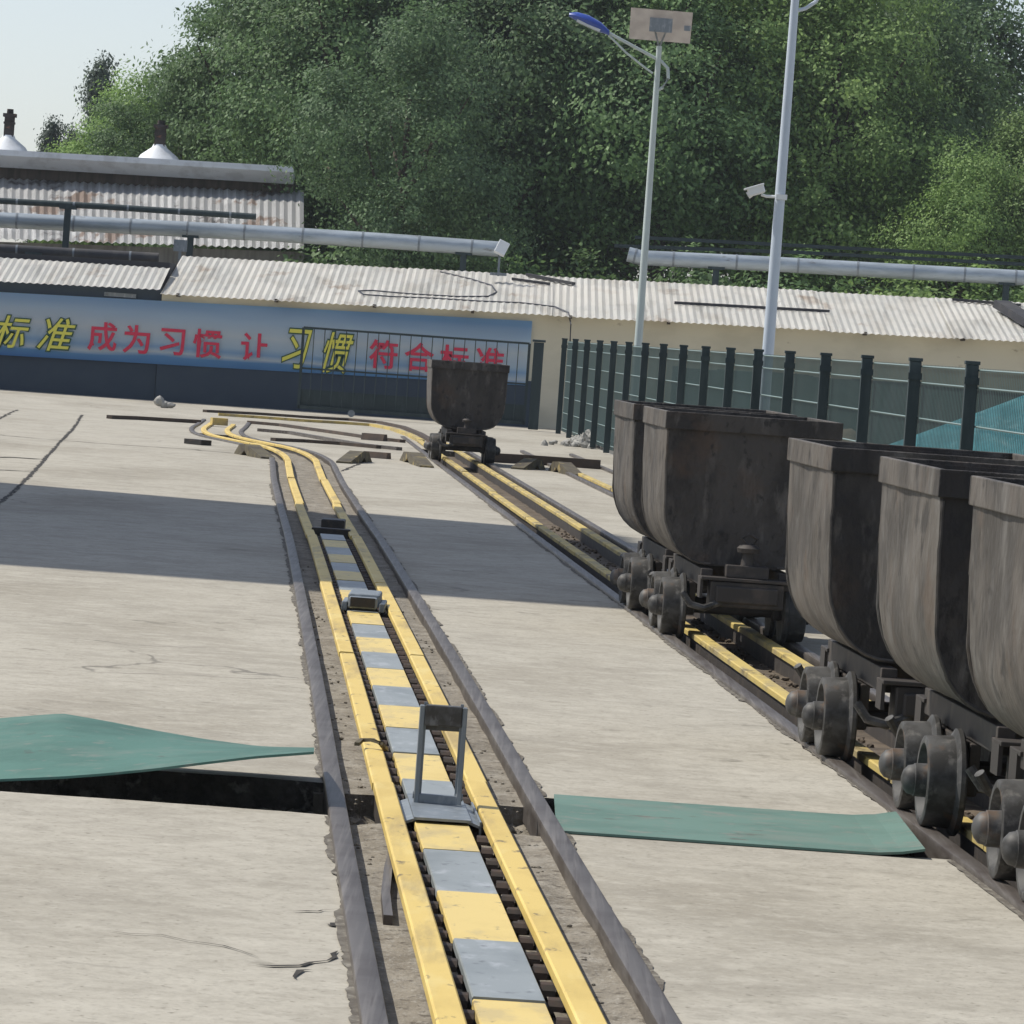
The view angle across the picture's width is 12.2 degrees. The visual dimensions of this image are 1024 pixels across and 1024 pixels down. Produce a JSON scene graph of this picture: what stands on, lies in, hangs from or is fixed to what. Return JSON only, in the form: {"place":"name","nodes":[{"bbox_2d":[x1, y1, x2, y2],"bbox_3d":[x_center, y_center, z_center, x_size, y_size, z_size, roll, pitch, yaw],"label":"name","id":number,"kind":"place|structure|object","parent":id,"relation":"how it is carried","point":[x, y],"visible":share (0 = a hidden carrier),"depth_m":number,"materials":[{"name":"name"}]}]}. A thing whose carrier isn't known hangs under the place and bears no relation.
{"place":"outdoors","nodes":[
{"label":"outdoors","id":0,"kind":"place"},
{"bbox_2d":[0,419,323,812],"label":"pavement","id":1,"kind":"structure","parent":0,"point":[144,584],"depth_m":24.63,"materials":[{"name":"concrete"}]},
{"bbox_2d":[0,415,82,502],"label":"pavement crack","id":2,"kind":"object","parent":1,"relation":"on","point":[35,468],"visible":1,"depth_m":45.11,"materials":[{"name":"concrete"}]},
{"bbox_2d":[0,714,313,781],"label":"steel plate","id":3,"kind":"object","parent":1,"relation":"on","point":[50,746],"visible":1,"depth_m":15.28,"materials":[{"name":"green paint"}]},
{"bbox_2d":[184,438,211,445],"bbox_3d":[-3.706,-0.826,56.367,0.160,0.060,0.310,2,3,-44],"label":"loose bar","id":4,"kind":"object","parent":1,"relation":"on","point":[197,442],"visible":1,"depth_m":56.29,"materials":[{"name":"black metal"}]},
{"bbox_2d":[234,444,274,458],"bbox_3d":[-2.864,-0.682,53.155,0.160,0.130,1.293,3,2,-17],"label":"rail wedge","id":5,"kind":"object","parent":1,"relation":"on","point":[255,451],"visible":1,"depth_m":53.04,"materials":[{"name":"metal"}]},
{"bbox_2d":[269,483,322,779],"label":"pavement dirt","id":6,"kind":"structure","parent":1,"relation":"on","point":[317,767],"depth_m":21.75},
{"bbox_2d":[0,791,351,1023],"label":"pavement","id":7,"kind":"structure","parent":0,"point":[81,878],"depth_m":12.03,"materials":[{"name":"concrete"}]},
{"bbox_2d":[324,816,359,1023],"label":"pavement dirt","id":8,"kind":"structure","parent":7,"relation":"on","point":[353,1018],"depth_m":11.68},
{"bbox_2d":[173,239,187,261],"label":"junction box","id":9,"kind":"object","parent":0,"point":[180,246],"visible":0.89,"depth_m":90.34,"materials":[{"name":"grey paint"}]},
{"bbox_2d":[0,389,613,462],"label":"pavement","id":10,"kind":"structure","parent":0,"point":[55,408],"depth_m":71.39,"materials":[{"name":"concrete"}]},
{"bbox_2d":[0,244,158,261],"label":"pipeline","id":11,"kind":"object","parent":10,"relation":"on","point":[92,253],"visible":0.69,"depth_m":90.82,"materials":[{"name":"metal"}]},
{"bbox_2d":[0,252,176,399],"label":"navy annex","id":12,"kind":"object","parent":10,"relation":"on","point":[77,276],"visible":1,"depth_m":83.01,"materials":[{"name":"paint"}]},
{"bbox_2d":[0,198,255,247],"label":"pipeline","id":13,"kind":"object","parent":10,"relation":"on","point":[67,206],"visible":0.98,"depth_m":91.32,"materials":[{"name":"paint"}]},
{"bbox_2d":[106,415,200,422],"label":"loose bar","id":14,"kind":"object","parent":10,"relation":"on","point":[151,418],"visible":0.97,"depth_m":67.19,"materials":[{"name":"metal"}]},
{"bbox_2d":[154,395,175,407],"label":"pale stone","id":15,"kind":"object","parent":10,"relation":"on","point":[160,401],"visible":1,"depth_m":76.97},
{"bbox_2d":[0,212,498,270],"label":"pipeline","id":16,"kind":"object","parent":10,"relation":"on","point":[191,231],"visible":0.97,"depth_m":91.75,"materials":[{"name":"metal"}]},
{"bbox_2d":[203,409,428,440],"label":"switch rail","id":17,"kind":"object","parent":10,"relation":"on","point":[418,433],"visible":0.84,"depth_m":76.63,"materials":[{"name":"metal"}]},
{"bbox_2d":[218,413,424,441],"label":"switch rail","id":18,"kind":"object","parent":10,"relation":"on","point":[407,434],"visible":0.97,"depth_m":73.92,"materials":[{"name":"metal"}]},
{"bbox_2d":[247,421,405,442],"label":"switch rail","id":19,"kind":"object","parent":10,"relation":"on","point":[322,430],"visible":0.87,"depth_m":67.84,"materials":[{"name":"metal"}]},
{"bbox_2d":[257,428,401,450],"bbox_3d":[-2.405,-0.956,62.944,0.382,0.050,5.365,3,2,-20],"label":"switch rail","id":20,"kind":"object","parent":10,"relation":"on","point":[317,437],"visible":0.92,"depth_m":63.39,"materials":[{"name":"metal"}]},
{"bbox_2d":[361,433,387,440],"bbox_3d":[-1.870,-1.020,64.943,0.313,0.090,0.240,5,2,13],"label":"loose bar","id":21,"kind":"object","parent":10,"relation":"on","point":[373,436],"visible":1,"depth_m":64.85,"materials":[{"name":"metal"}]},
{"bbox_2d":[263,216,504,270],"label":"bush","id":22,"kind":"object","parent":10,"relation":"on","point":[321,258],"visible":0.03,"depth_m":95.75,"materials":[{"name":"green plant"}]},
{"bbox_2d":[297,326,530,424],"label":"sliding gate","id":23,"kind":"structure","parent":10,"relation":"on","point":[351,404],"depth_m":79.98,"materials":[{"name":"metal"}]},
{"bbox_2d":[431,221,591,278],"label":"bush","id":24,"kind":"object","parent":10,"relation":"on","point":[521,269],"visible":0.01,"depth_m":97.00,"materials":[{"name":"green plant"}]},
{"bbox_2d":[528,339,545,429],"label":"gate post","id":25,"kind":"object","parent":10,"relation":"on","point":[535,391],"visible":1,"depth_m":79.89,"materials":[{"name":"metal"}]},
{"bbox_2d":[541,429,602,448],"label":"rubble","id":26,"kind":"object","parent":10,"relation":"on","point":[582,440],"visible":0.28,"depth_m":70.20,"materials":[{"name":"stone"}]},
{"bbox_2d":[523,242,651,280],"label":"bush","id":27,"kind":"object","parent":10,"relation":"on","point":[587,258],"visible":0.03,"depth_m":96.05,"materials":[{"name":"green plant"}]},
{"bbox_2d":[155,256,1023,429],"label":"shed","id":28,"kind":"structure","parent":10,"relation":"on","point":[941,332],"depth_m":82.98,"materials":[{"name":"beige paint"}]},
{"bbox_2d":[0,292,531,384],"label":"banner","id":29,"kind":"object","parent":28,"relation":"attached to","point":[161,332],"visible":0.94,"depth_m":82.89,"materials":[{"name":"blue"}]},
{"bbox_2d":[358,271,571,340],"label":"cable","id":30,"kind":"object","parent":28,"relation":"on","point":[360,291],"visible":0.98,"depth_m":83.59,"materials":[{"name":"grey plastic"}]},
{"bbox_2d":[490,239,509,275],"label":"floodlight","id":31,"kind":"object","parent":28,"relation":"attached to","point":[501,248],"visible":1,"depth_m":85.80,"materials":[{"name":"grey paint"}]},
{"bbox_2d":[526,273,575,284],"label":"roof strip","id":32,"kind":"object","parent":28,"relation":"on","point":[550,279],"visible":1,"depth_m":86.39,"materials":[{"name":"metal"}]},
{"bbox_2d":[674,301,829,312],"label":"roof strip","id":33,"kind":"object","parent":28,"relation":"on","point":[750,306],"visible":1,"depth_m":84.45,"materials":[{"name":"metal"}]},
{"bbox_2d":[993,300,1023,325],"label":"roof bracing","id":34,"kind":"object","parent":28,"relation":"on","point":[1012,311],"visible":1,"depth_m":84.95,"materials":[{"name":"metal"}]},
{"bbox_2d":[569,7,692,346],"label":"street lamp","id":35,"kind":"object","parent":10,"relation":"on","point":[661,25],"visible":0.94,"depth_m":75.75,"materials":[{"name":"metal"}]},
{"bbox_2d":[628,235,764,287],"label":"bush","id":36,"kind":"object","parent":10,"relation":"on","point":[702,279],"visible":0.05,"depth_m":96.81,"materials":[{"name":"green plant"}]},
{"bbox_2d":[719,243,909,293],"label":"bush","id":37,"kind":"object","parent":10,"relation":"on","point":[816,288],"visible":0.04,"depth_m":96.90,"materials":[{"name":"green plant"}]},
{"bbox_2d":[626,247,1023,300],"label":"pipeline","id":38,"kind":"object","parent":10,"relation":"on","point":[1005,278],"visible":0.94,"depth_m":91.75,"materials":[{"name":"metal"}]},
{"bbox_2d":[820,260,968,297],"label":"bush","id":39,"kind":"object","parent":10,"relation":"on","point":[918,292],"visible":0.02,"depth_m":94.45,"materials":[{"name":"green plant"}]},
{"bbox_2d":[876,257,1023,302],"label":"bush","id":40,"kind":"object","parent":10,"relation":"on","point":[953,293],"visible":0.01,"depth_m":95.93,"materials":[{"name":"green plant"}]},
{"bbox_2d":[350,823,645,1023],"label":"track bed","id":41,"kind":"object","parent":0,"point":[403,991],"visible":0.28,"depth_m":12.18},
{"bbox_2d":[381,852,392,924],"bbox_3d":[-0.341,1.026,13.142,0.035,0.030,1.604,4,2,-1],"label":"rail offcut","id":42,"kind":"object","parent":41,"relation":"on","point":[387,912],"visible":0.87,"depth_m":12.79,"materials":[{"name":"metal"}]},
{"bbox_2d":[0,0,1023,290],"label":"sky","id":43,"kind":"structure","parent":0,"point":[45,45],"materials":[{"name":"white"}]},
{"bbox_2d":[253,437,895,854],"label":"pavement","id":44,"kind":"structure","parent":0,"point":[587,689],"depth_m":21.83,"materials":[{"name":"concrete"}]},
{"bbox_2d":[270,438,380,448],"bbox_3d":[-2.354,-0.876,60.844,1.414,0.050,0.524,4,2,3],"label":"switch rail","id":45,"kind":"object","parent":44,"relation":"on","point":[326,442],"visible":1,"depth_m":60.88,"materials":[{"name":"metal"}]},
{"bbox_2d":[336,450,371,463],"bbox_3d":[-1.765,-0.620,53.620,0.160,0.130,1.327,4,2,9],"label":"rail wedge","id":46,"kind":"object","parent":44,"relation":"on","point":[351,457],"visible":1,"depth_m":53.45,"materials":[{"name":"concrete"}]},
{"bbox_2d":[400,452,433,467],"bbox_3d":[-1.093,-0.613,54.753,0.160,0.130,2.242,4,2,-7],"label":"rail wedge","id":47,"kind":"object","parent":44,"relation":"on","point":[418,459],"visible":1,"depth_m":54.44,"materials":[{"name":"metal"}]},
{"bbox_2d":[350,488,545,795],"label":"pavement dirt","id":48,"kind":"structure","parent":44,"relation":"on","point":[539,785],"depth_m":21.10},
{"bbox_2d":[478,497,889,811],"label":"pavement dirt","id":49,"kind":"structure","parent":44,"relation":"on","point":[736,695],"depth_m":22.44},
{"bbox_2d":[554,794,924,854],"bbox_3d":[0.707,0.992,15.309,1.139,0.030,1.190,4,2,0],"label":"steel plate","id":50,"kind":"object","parent":44,"relation":"on","point":[889,833],"visible":0.99,"depth_m":15.24,"materials":[{"name":"green paint"}]},
{"bbox_2d":[475,453,889,696],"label":"pavement","id":51,"kind":"structure","parent":0,"point":[594,506],"depth_m":46.59,"materials":[{"name":"concrete"}]},
{"bbox_2d":[511,458,545,469],"bbox_3d":[0.195,-0.564,55.955,0.160,0.130,0.736,5,2,21],"label":"rail wedge","id":52,"kind":"object","parent":51,"relation":"on","point":[529,464],"visible":1,"depth_m":55.87,"materials":[{"name":"metal"}]},
{"bbox_2d":[495,453,600,468],"bbox_3d":[0.387,-0.625,58.239,1.407,0.110,0.301,4,2,-14],"label":"loose bar","id":53,"kind":"object","parent":51,"relation":"on","point":[575,462],"visible":0.7,"depth_m":58.26,"materials":[{"name":"metal"}]},
{"bbox_2d":[548,461,580,475],"bbox_3d":[0.625,-0.509,55.288,0.160,0.130,1.514,4,2,-9],"label":"rail wedge","id":54,"kind":"object","parent":51,"relation":"on","point":[561,467],"visible":0.81,"depth_m":55.18,"materials":[{"name":"metal"}]},
{"bbox_2d":[520,450,612,497],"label":"railway track","id":55,"kind":"structure","parent":51,"relation":"on","point":[592,485],"depth_m":53.20,"materials":[{"name":"metal"}]},
{"bbox_2d":[578,473,612,491],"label":"guide beam","id":56,"kind":"structure","parent":51,"relation":"on","point":[596,482],"depth_m":51.98,"materials":[{"name":"metal"}]},
{"bbox_2d":[744,0,818,354],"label":"camera mast","id":57,"kind":"object","parent":51,"relation":"on","point":[780,196],"visible":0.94,"depth_m":55.84,"materials":[{"name":"metal"}]},
{"bbox_2d":[555,338,1023,454],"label":"fence","id":58,"kind":"object","parent":51,"relation":"on","point":[970,405],"visible":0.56,"depth_m":41.95,"materials":[{"name":"paint"}]},
{"bbox_2d":[570,834,1023,1023],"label":"pavement","id":59,"kind":"structure","parent":0,"point":[728,934],"depth_m":12.64,"materials":[{"name":"concrete"}]},
{"bbox_2d":[566,833,664,991],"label":"pavement dirt","id":60,"kind":"structure","parent":59,"relation":"on","point":[659,981],"depth_m":11.84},
{"bbox_2d":[947,860,1023,919],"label":"pavement dirt","id":61,"kind":"structure","parent":59,"relation":"on","point":[991,892],"depth_m":13.96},
{"bbox_2d":[614,244,1023,265],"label":"cable tray","id":62,"kind":"object","parent":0,"point":[826,254],"visible":1,"depth_m":93.82,"materials":[{"name":"paint"}]},
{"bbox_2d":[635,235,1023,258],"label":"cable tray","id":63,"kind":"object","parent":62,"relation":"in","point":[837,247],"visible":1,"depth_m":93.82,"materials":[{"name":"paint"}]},
{"label":"ground","id":64,"kind":"structure","parent":0,"visible":0},
{"bbox_2d":[15,114,72,242],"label":"poplar tree","id":65,"kind":"object","parent":64,"relation":"on","point":[51,133],"visible":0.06,"depth_m":140.57,"materials":[{"name":"green plant"}]},
{"bbox_2d":[60,122,81,149],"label":"poplar tree","id":66,"kind":"object","parent":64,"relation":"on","point":[71,131],"visible":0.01,"depth_m":141.61,"materials":[{"name":"green plant"}]},
{"bbox_2d":[63,49,124,151],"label":"poplar tree","id":67,"kind":"object","parent":64,"relation":"on","point":[99,73],"visible":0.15,"depth_m":139.39,"materials":[{"name":"green plant"}]},
{"bbox_2d":[33,58,202,246],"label":"broadleaf tree","id":68,"kind":"object","parent":64,"relation":"on","point":[72,145],"visible":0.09,"depth_m":111.40,"materials":[{"name":"green plant"}]},
{"bbox_2d":[0,109,319,263],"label":"workshop","id":69,"kind":"structure","parent":64,"relation":"on","point":[158,173],"depth_m":100.02,"materials":[{"name":"grey metal"}]},
{"bbox_2d":[79,0,272,250],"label":"broadleaf tree","id":70,"kind":"object","parent":64,"relation":"on","point":[187,17],"visible":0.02,"depth_m":120.46,"materials":[{"name":"green plant"}]},
{"bbox_2d":[73,35,280,250],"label":"broadleaf tree","id":71,"kind":"object","parent":64,"relation":"on","point":[109,141],"visible":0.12,"depth_m":109.05,"materials":[{"name":"green plant"}]},
{"bbox_2d":[109,0,363,262],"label":"broadleaf tree","id":72,"kind":"object","parent":64,"relation":"on","point":[182,127],"visible":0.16,"depth_m":106.56,"materials":[{"name":"green plant"}]},
{"bbox_2d":[152,0,360,260],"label":"broadleaf tree","id":73,"kind":"object","parent":64,"relation":"on","point":[204,6],"visible":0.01,"depth_m":118.42,"materials":[{"name":"green plant"}]},
{"bbox_2d":[169,0,501,262],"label":"broadleaf tree","id":74,"kind":"object","parent":64,"relation":"on","point":[342,33],"visible":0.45,"depth_m":102.51,"materials":[{"name":"green plant"}]},
{"bbox_2d":[261,0,563,273],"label":"broadleaf tree","id":75,"kind":"object","parent":64,"relation":"on","point":[417,62],"visible":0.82,"depth_m":94.55,"materials":[{"name":"green plant"}]},
{"bbox_2d":[236,0,591,261],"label":"broadleaf tree","id":76,"kind":"object","parent":64,"relation":"on","point":[477,14],"visible":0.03,"depth_m":103.63,"materials":[{"name":"green plant"}]},
{"bbox_2d":[311,0,688,281],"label":"broadleaf tree","id":77,"kind":"object","parent":64,"relation":"on","point":[561,26],"visible":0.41,"depth_m":100.77,"materials":[{"name":"green plant"}]},
{"bbox_2d":[446,0,751,278],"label":"broadleaf tree","id":78,"kind":"object","parent":64,"relation":"on","point":[601,11],"visible":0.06,"depth_m":102.84,"materials":[{"name":"green plant"}]},
{"bbox_2d":[512,3,749,281],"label":"broadleaf tree","id":79,"kind":"object","parent":64,"relation":"on","point":[637,223],"depth_m":116.42,"materials":[{"name":"green plant"}]},
{"bbox_2d":[482,0,847,283],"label":"broadleaf tree","id":80,"kind":"object","parent":64,"relation":"on","point":[676,165],"visible":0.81,"depth_m":100.44,"materials":[{"name":"green plant"}]},
{"bbox_2d":[601,0,937,293],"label":"broadleaf tree","id":81,"kind":"object","parent":64,"relation":"on","point":[781,21],"visible":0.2,"depth_m":101.67,"materials":[{"name":"green plant"}]},
{"bbox_2d":[674,0,1016,293],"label":"broadleaf tree","id":82,"kind":"object","parent":64,"relation":"on","point":[883,128],"visible":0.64,"depth_m":101.30,"materials":[{"name":"green plant"}]},
{"bbox_2d":[787,0,1023,294],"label":"broadleaf tree","id":83,"kind":"object","parent":64,"relation":"on","point":[975,109],"visible":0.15,"depth_m":104.99,"materials":[{"name":"green plant"}]},
{"bbox_2d":[848,0,1023,290],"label":"broadleaf tree","id":84,"kind":"object","parent":64,"relation":"on","point":[1014,44],"visible":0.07,"depth_m":117.06,"materials":[{"name":"green plant"}]},
{"bbox_2d":[856,124,1023,302],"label":"broadleaf tree","id":85,"kind":"object","parent":64,"relation":"on","point":[970,202],"visible":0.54,"depth_m":99.04,"materials":[{"name":"green plant"}]},
{"bbox_2d":[920,103,1023,297],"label":"broadleaf tree","id":86,"kind":"object","parent":64,"relation":"on","point":[1011,144],"visible":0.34,"depth_m":100.26,"materials":[{"name":"green plant"}]},
{"label":"trench floor","id":87,"kind":"structure","parent":0,"visible":0},
{"bbox_2d":[227,437,549,825],"bbox_3d":[-1.669,0.248,38.935,1.559,0.488,46.435,4,2,-5],"label":"track bed","id":88,"kind":"object","parent":87,"relation":"on","point":[318,509],"visible":0.27,"depth_m":21.94,"materials":[{"name":"concrete"}]},
{"bbox_2d":[201,422,466,1023],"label":"guide beam","id":89,"kind":"structure","parent":88,"relation":"on","point":[442,996],"depth_m":14.47,"materials":[{"name":"metal"}]},
{"bbox_2d":[354,738,387,750],"bbox_3d":[-0.496,0.821,16.866,0.101,0.047,0.123,4,2,9],"label":"steel strap","id":90,"kind":"object","parent":89,"relation":"on","point":[381,744],"visible":1,"depth_m":16.84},
{"bbox_2d":[250,808,529,834],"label":"gravel","id":91,"kind":"structure","parent":88,"relation":"in","point":[360,820],"depth_m":15.70,"materials":[{"name":"gravel"}]},
{"bbox_2d":[225,424,607,1023],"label":"guide beam","id":92,"kind":"structure","parent":88,"relation":"on","point":[568,980],"depth_m":14.26,"materials":[{"name":"metal"}]},
{"bbox_2d":[189,419,681,1023],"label":"railway track","id":93,"kind":"structure","parent":88,"relation":"on","point":[627,963],"depth_m":14.81,"materials":[{"name":"metal"}]},
{"bbox_2d":[312,517,571,1023],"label":"chain conveyor","id":94,"kind":"object","parent":88,"relation":"on","point":[498,977],"visible":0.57,"depth_m":13.92,"materials":[{"name":"metal"}]},
{"bbox_2d":[398,702,481,834],"bbox_3d":[-0.222,0.799,14.989,0.246,0.385,0.740,4,2,-3],"label":"pusher frame","id":95,"kind":"object","parent":94,"relation":"on","point":[416,804],"visible":0.98,"depth_m":15.06,"materials":[{"name":"grey paint"}]},
{"bbox_2d":[299,562,610,1008],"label":"gravel","id":96,"kind":"structure","parent":88,"relation":"on","point":[487,779],"depth_m":16.29,"materials":[{"name":"gravel"}]},
{"bbox_2d":[446,456,985,856],"bbox_3d":[0.364,0.420,38.904,0.783,0.438,46.348,4,2,-3],"label":"track bed","id":97,"kind":"object","parent":87,"relation":"on","point":[879,748],"visible":0.12,"depth_m":26.99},
{"bbox_2d":[401,436,1023,913],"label":"railway track","id":98,"kind":"structure","parent":97,"relation":"on","point":[935,842],"depth_m":21.48,"materials":[{"name":"metal"}]},
{"bbox_2d":[424,359,509,464],"bbox_3d":[-0.565,-1.182,56.800,0.920,1.200,1.975,4,2,-3],"label":"mine cart","id":99,"kind":"object","parent":98,"relation":"on","point":[465,402],"visible":1,"depth_m":56.10,"materials":[{"name":"metal"}]},
{"bbox_2d":[610,400,796,621],"bbox_3d":[1.058,-0.004,27.469,0.920,1.200,1.975,4,2,-3],"label":"mine cart","id":100,"kind":"object","parent":98,"relation":"on","point":[630,578],"visible":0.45,"depth_m":27.13,"materials":[{"name":"metal"}]},
{"bbox_2d":[639,406,842,645],"bbox_3d":[1.172,0.079,25.394,0.920,1.200,1.975,4,2,-3],"label":"mine cart","id":101,"kind":"object","parent":98,"relation":"on","point":[714,493],"visible":0.78,"depth_m":24.69,"materials":[{"name":"metal"}]},
{"bbox_2d":[785,438,1023,763],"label":"mine cart","id":102,"kind":"object","parent":98,"relation":"on","point":[833,521],"visible":0.52,"depth_m":17.89,"materials":[{"name":"metal"}]},
{"bbox_2d":[876,456,1023,835],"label":"mine cart","id":103,"kind":"object","parent":98,"relation":"on","point":[932,765],"visible":0.85,"depth_m":15.48,"materials":[{"name":"metal"}]},
{"bbox_2d":[966,475,1023,900],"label":"mine cart","id":104,"kind":"object","parent":98,"relation":"on","point":[995,640],"visible":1,"depth_m":13.98,"materials":[{"name":"metal"}]},
{"bbox_2d":[416,439,1017,889],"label":"guide beam","id":105,"kind":"structure","parent":97,"relation":"on","point":[864,761],"depth_m":23.20,"materials":[{"name":"metal"}]},
{"bbox_2d":[446,442,989,809],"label":"guide beam","id":106,"kind":"structure","parent":97,"relation":"on","point":[770,653],"depth_m":27.21,"materials":[{"name":"metal"}]},
{"bbox_2d":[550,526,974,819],"bbox_3d":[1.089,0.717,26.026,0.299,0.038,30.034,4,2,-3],"label":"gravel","id":107,"kind":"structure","parent":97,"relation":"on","point":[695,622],"depth_m":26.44,"materials":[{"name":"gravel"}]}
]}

